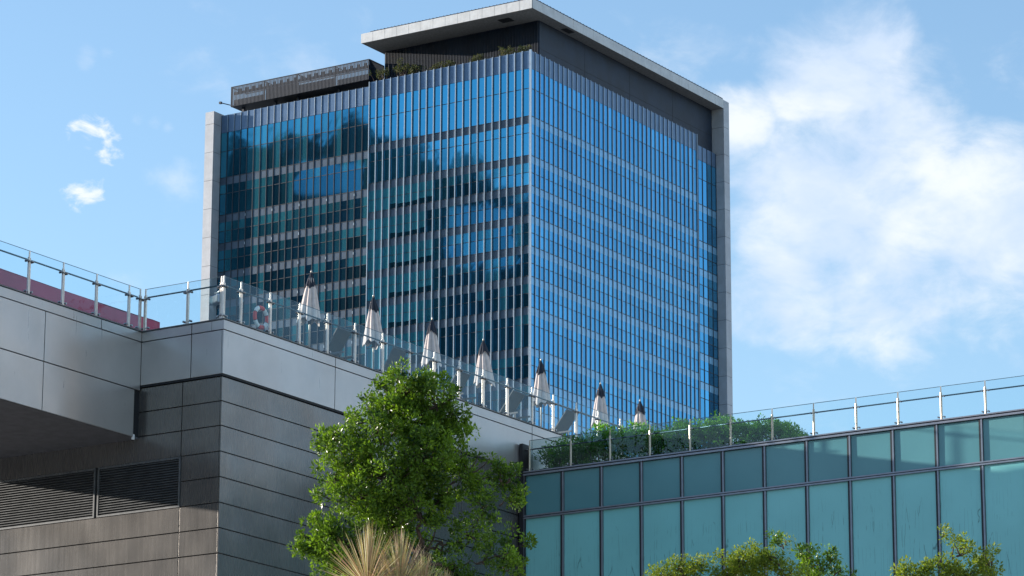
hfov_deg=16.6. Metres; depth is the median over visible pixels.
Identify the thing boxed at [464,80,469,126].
window
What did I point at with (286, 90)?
rooftop screen
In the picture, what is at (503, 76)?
window
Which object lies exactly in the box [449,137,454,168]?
window
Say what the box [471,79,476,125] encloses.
window
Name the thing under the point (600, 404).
closed parasol
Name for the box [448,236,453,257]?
window
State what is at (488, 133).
window
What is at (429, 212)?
window
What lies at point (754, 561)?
yellow green tree
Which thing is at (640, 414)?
closed parasol
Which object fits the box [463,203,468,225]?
window
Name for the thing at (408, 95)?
window
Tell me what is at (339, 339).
sun lounger
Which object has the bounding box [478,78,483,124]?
window
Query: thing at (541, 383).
closed parasol
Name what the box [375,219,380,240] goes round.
window
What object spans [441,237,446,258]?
window
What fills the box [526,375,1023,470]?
glass balustrade
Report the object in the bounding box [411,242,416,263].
window
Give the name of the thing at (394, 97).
window
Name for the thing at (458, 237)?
window
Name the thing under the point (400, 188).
window
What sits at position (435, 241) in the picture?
window
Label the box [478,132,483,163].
window
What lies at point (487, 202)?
window
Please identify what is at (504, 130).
window
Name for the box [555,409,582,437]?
sun lounger
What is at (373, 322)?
closed parasol
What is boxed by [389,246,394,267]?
window
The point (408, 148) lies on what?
window
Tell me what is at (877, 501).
teal glass building
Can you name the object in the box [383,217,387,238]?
window
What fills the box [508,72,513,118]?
window
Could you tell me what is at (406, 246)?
window
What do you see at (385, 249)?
window
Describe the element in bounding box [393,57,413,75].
roof weed
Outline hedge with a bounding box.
[533,411,808,469]
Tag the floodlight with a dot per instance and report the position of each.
(214, 300)
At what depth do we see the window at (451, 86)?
471.06 m
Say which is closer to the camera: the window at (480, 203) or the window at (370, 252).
the window at (480, 203)
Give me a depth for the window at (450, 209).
467.17 m
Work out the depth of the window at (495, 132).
465.69 m
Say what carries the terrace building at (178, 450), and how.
on the ground
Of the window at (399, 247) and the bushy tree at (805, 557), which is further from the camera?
the window at (399, 247)
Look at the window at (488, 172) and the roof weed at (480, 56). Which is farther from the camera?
the roof weed at (480, 56)
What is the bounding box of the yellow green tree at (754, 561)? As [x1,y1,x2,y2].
[642,535,810,575]
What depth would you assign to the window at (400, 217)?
471.41 m
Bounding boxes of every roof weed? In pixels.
[369,67,389,81]
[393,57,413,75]
[408,63,426,74]
[427,62,443,69]
[439,60,454,67]
[469,53,487,62]
[497,45,524,55]
[517,45,531,52]
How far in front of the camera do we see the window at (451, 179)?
468.20 m
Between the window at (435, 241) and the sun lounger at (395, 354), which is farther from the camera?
the window at (435, 241)
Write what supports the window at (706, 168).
in the office tower
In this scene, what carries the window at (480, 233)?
in the office tower
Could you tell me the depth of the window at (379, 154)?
475.45 m
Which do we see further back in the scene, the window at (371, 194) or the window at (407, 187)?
the window at (371, 194)
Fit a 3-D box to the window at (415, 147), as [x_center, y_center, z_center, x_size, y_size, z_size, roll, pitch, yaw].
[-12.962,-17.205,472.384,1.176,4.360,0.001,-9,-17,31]
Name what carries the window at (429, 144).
in the office tower
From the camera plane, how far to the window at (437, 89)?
472.21 m
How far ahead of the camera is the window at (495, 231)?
462.40 m
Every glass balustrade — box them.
[0,241,641,453]
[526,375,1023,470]
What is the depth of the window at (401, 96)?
475.22 m
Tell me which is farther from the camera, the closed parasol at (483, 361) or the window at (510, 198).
the window at (510, 198)
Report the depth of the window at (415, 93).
474.12 m
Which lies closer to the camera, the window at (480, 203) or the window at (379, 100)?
the window at (480, 203)
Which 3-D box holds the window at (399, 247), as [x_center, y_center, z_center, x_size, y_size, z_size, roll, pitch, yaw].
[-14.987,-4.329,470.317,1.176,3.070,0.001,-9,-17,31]
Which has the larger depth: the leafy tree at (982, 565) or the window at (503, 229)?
the window at (503, 229)
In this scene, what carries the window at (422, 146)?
in the office tower
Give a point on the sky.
(876, 147)
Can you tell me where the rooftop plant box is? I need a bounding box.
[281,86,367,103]
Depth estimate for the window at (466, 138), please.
468.08 m
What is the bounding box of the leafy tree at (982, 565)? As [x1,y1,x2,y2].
[888,523,1005,575]
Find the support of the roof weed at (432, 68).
in the roof planter
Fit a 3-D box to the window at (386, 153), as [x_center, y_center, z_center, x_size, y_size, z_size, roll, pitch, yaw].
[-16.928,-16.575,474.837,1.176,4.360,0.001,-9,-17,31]
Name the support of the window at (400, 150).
in the office tower
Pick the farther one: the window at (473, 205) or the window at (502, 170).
the window at (473, 205)
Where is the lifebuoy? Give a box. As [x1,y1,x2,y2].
[253,305,268,329]
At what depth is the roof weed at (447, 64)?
474.38 m
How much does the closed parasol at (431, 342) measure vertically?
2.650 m
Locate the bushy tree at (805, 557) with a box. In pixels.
[764,530,856,575]
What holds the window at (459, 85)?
in the office tower
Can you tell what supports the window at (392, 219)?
in the office tower
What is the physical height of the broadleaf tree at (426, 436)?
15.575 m
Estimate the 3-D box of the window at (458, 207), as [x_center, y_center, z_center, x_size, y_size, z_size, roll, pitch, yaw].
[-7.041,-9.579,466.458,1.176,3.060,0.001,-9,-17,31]
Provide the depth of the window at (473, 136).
467.51 m
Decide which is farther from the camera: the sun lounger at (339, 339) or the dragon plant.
the sun lounger at (339, 339)
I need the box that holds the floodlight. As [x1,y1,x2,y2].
[209,287,221,305]
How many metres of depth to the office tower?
475.96 m
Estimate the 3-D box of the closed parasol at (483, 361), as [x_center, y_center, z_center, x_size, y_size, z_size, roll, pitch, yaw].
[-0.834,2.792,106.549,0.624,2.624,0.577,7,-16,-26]
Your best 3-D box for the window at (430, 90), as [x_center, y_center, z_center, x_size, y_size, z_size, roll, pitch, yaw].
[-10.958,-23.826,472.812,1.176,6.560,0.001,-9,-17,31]
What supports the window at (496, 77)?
in the office tower
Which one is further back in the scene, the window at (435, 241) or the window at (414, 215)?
the window at (414, 215)
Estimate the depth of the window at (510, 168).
463.19 m
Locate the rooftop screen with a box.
[219,59,383,111]
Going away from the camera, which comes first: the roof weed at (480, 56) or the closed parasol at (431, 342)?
the closed parasol at (431, 342)
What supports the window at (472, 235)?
in the office tower
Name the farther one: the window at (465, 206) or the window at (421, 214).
the window at (421, 214)
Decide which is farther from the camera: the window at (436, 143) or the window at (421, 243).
the window at (436, 143)
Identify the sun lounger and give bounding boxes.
[325,327,357,358]
[384,347,412,377]
[446,372,475,403]
[499,390,529,421]
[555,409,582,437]
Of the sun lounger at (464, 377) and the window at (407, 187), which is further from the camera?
the window at (407, 187)
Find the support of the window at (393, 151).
in the office tower
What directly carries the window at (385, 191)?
in the office tower
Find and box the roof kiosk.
[0,268,159,330]
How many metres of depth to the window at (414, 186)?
471.18 m
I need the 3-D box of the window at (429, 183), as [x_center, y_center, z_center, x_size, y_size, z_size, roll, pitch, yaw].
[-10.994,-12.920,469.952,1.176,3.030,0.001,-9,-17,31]
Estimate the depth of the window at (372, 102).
477.78 m
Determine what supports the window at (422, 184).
in the office tower
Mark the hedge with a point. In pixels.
(662, 443)
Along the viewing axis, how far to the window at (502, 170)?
463.87 m
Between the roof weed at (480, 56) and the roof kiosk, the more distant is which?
the roof weed at (480, 56)
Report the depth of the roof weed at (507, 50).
469.37 m
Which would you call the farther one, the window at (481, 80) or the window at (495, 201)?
the window at (481, 80)
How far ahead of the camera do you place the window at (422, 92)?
473.48 m
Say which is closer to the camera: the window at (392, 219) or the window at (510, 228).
the window at (510, 228)
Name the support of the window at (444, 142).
in the office tower
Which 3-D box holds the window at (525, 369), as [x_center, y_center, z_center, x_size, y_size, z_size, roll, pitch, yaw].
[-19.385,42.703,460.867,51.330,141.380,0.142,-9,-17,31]
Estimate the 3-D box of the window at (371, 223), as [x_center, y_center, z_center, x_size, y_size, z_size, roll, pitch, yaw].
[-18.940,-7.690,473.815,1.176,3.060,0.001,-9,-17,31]
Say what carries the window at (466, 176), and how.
in the office tower
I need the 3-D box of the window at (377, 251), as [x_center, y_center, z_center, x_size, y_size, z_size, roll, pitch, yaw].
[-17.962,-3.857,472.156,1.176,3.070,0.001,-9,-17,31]
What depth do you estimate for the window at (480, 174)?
465.69 m
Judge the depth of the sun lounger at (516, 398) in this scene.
106.87 m
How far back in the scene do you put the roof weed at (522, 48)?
468.25 m
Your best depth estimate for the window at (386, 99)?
476.50 m
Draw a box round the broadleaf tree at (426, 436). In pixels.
[286,357,537,575]
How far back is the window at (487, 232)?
462.97 m
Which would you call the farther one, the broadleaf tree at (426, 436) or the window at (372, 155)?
the window at (372, 155)
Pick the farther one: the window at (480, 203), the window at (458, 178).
the window at (458, 178)
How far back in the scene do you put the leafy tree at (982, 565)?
65.93 m
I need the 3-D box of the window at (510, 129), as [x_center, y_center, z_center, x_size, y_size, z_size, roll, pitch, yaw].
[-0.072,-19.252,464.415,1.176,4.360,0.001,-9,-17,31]
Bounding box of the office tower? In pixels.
[200,0,732,456]
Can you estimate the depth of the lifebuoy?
95.81 m
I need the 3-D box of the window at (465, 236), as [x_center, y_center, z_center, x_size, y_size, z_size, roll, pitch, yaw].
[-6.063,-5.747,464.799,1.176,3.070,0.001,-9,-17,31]
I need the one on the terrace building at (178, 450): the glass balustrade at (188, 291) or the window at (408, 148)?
the glass balustrade at (188, 291)
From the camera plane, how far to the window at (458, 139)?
468.77 m
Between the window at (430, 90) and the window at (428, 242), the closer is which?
the window at (428, 242)
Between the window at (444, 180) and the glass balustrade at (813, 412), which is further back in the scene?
the window at (444, 180)
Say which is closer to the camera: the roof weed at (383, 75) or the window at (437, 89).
the window at (437, 89)
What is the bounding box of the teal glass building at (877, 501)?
[519,408,1023,575]
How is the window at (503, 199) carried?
in the office tower
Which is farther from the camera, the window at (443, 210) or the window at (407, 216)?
the window at (407, 216)
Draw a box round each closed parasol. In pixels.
[297,270,320,346]
[362,294,382,368]
[421,317,441,376]
[474,338,494,388]
[533,358,550,426]
[591,382,608,428]
[633,399,647,428]
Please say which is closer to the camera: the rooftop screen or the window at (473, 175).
the window at (473, 175)
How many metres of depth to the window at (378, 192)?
474.29 m
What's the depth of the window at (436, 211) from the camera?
468.31 m
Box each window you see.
[217,69,528,420]
[368,220,373,241]
[368,249,373,270]
[369,152,374,183]
[369,191,374,212]
[370,99,375,144]
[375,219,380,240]
[375,248,380,269]
[376,151,381,181]
[376,189,381,210]
[377,97,382,143]
[382,247,387,268]
[383,150,388,180]
[383,188,388,209]
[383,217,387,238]
[384,96,389,142]
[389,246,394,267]
[390,187,395,208]
[390,216,395,237]
[391,95,396,140]
[391,148,396,179]
[397,186,402,207]
[397,215,402,236]
[397,244,402,266]
[398,93,403,139]
[398,147,403,177]
[404,214,409,235]
[404,243,409,265]
[405,92,411,138]
[405,146,410,176]
[405,184,410,205]
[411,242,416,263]
[412,144,417,175]
[412,183,417,204]
[412,212,416,233]
[413,90,418,136]
[419,143,424,173]
[419,182,424,203]
[419,211,424,232]
[419,241,423,262]
[420,89,425,135]
[426,180,431,201]
[426,210,431,231]
[426,239,431,261]
[427,88,432,133]
[427,142,432,172]
[433,208,438,230]
[433,238,438,260]
[434,86,439,132]
[434,140,439,171]
[434,179,439,200]
[441,139,446,169]
[441,178,446,199]
[441,207,446,228]
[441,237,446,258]
[442,85,447,131]
[448,176,453,198]
[448,206,453,227]
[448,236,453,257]
[449,83,454,129]
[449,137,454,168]
[455,234,460,256]
[456,82,461,128]
[456,136,461,167]
[456,175,461,196]
[456,204,461,226]
[463,135,468,165]
[463,174,468,195]
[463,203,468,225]
[463,233,468,255]
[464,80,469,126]
[470,202,475,224]
[470,232,475,254]
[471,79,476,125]
[471,133,476,164]
[471,172,476,194]
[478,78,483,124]
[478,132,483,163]
[478,171,483,192]
[478,201,483,222]
[478,231,483,252]
[485,170,490,191]
[485,199,490,221]
[485,229,490,251]
[486,76,491,122]
[486,130,491,161]
[493,75,498,121]
[493,129,498,160]
[493,168,498,190]
[493,198,498,220]
[493,228,498,250]
[500,167,505,188]
[500,197,505,218]
[500,227,505,249]
[501,73,506,119]
[501,128,506,159]
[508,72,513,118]
[508,126,513,157]
[508,166,513,187]
[508,195,513,217]
[508,225,513,247]
[531,69,718,454]
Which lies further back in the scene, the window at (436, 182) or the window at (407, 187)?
the window at (407, 187)
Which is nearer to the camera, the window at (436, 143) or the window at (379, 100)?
the window at (436, 143)
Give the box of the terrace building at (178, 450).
[0,284,625,575]
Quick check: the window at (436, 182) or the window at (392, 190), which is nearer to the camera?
the window at (436, 182)
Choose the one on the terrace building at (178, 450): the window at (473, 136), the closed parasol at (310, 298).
the closed parasol at (310, 298)
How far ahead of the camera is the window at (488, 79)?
467.97 m
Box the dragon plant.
[321,522,449,575]
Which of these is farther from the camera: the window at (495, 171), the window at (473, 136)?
the window at (473, 136)
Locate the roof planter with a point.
(666, 453)
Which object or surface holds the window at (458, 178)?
in the office tower
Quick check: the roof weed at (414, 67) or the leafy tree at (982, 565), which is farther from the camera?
the roof weed at (414, 67)
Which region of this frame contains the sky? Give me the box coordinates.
[0,0,1023,440]
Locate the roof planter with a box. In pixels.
[539,437,791,469]
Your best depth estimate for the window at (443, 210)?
467.74 m

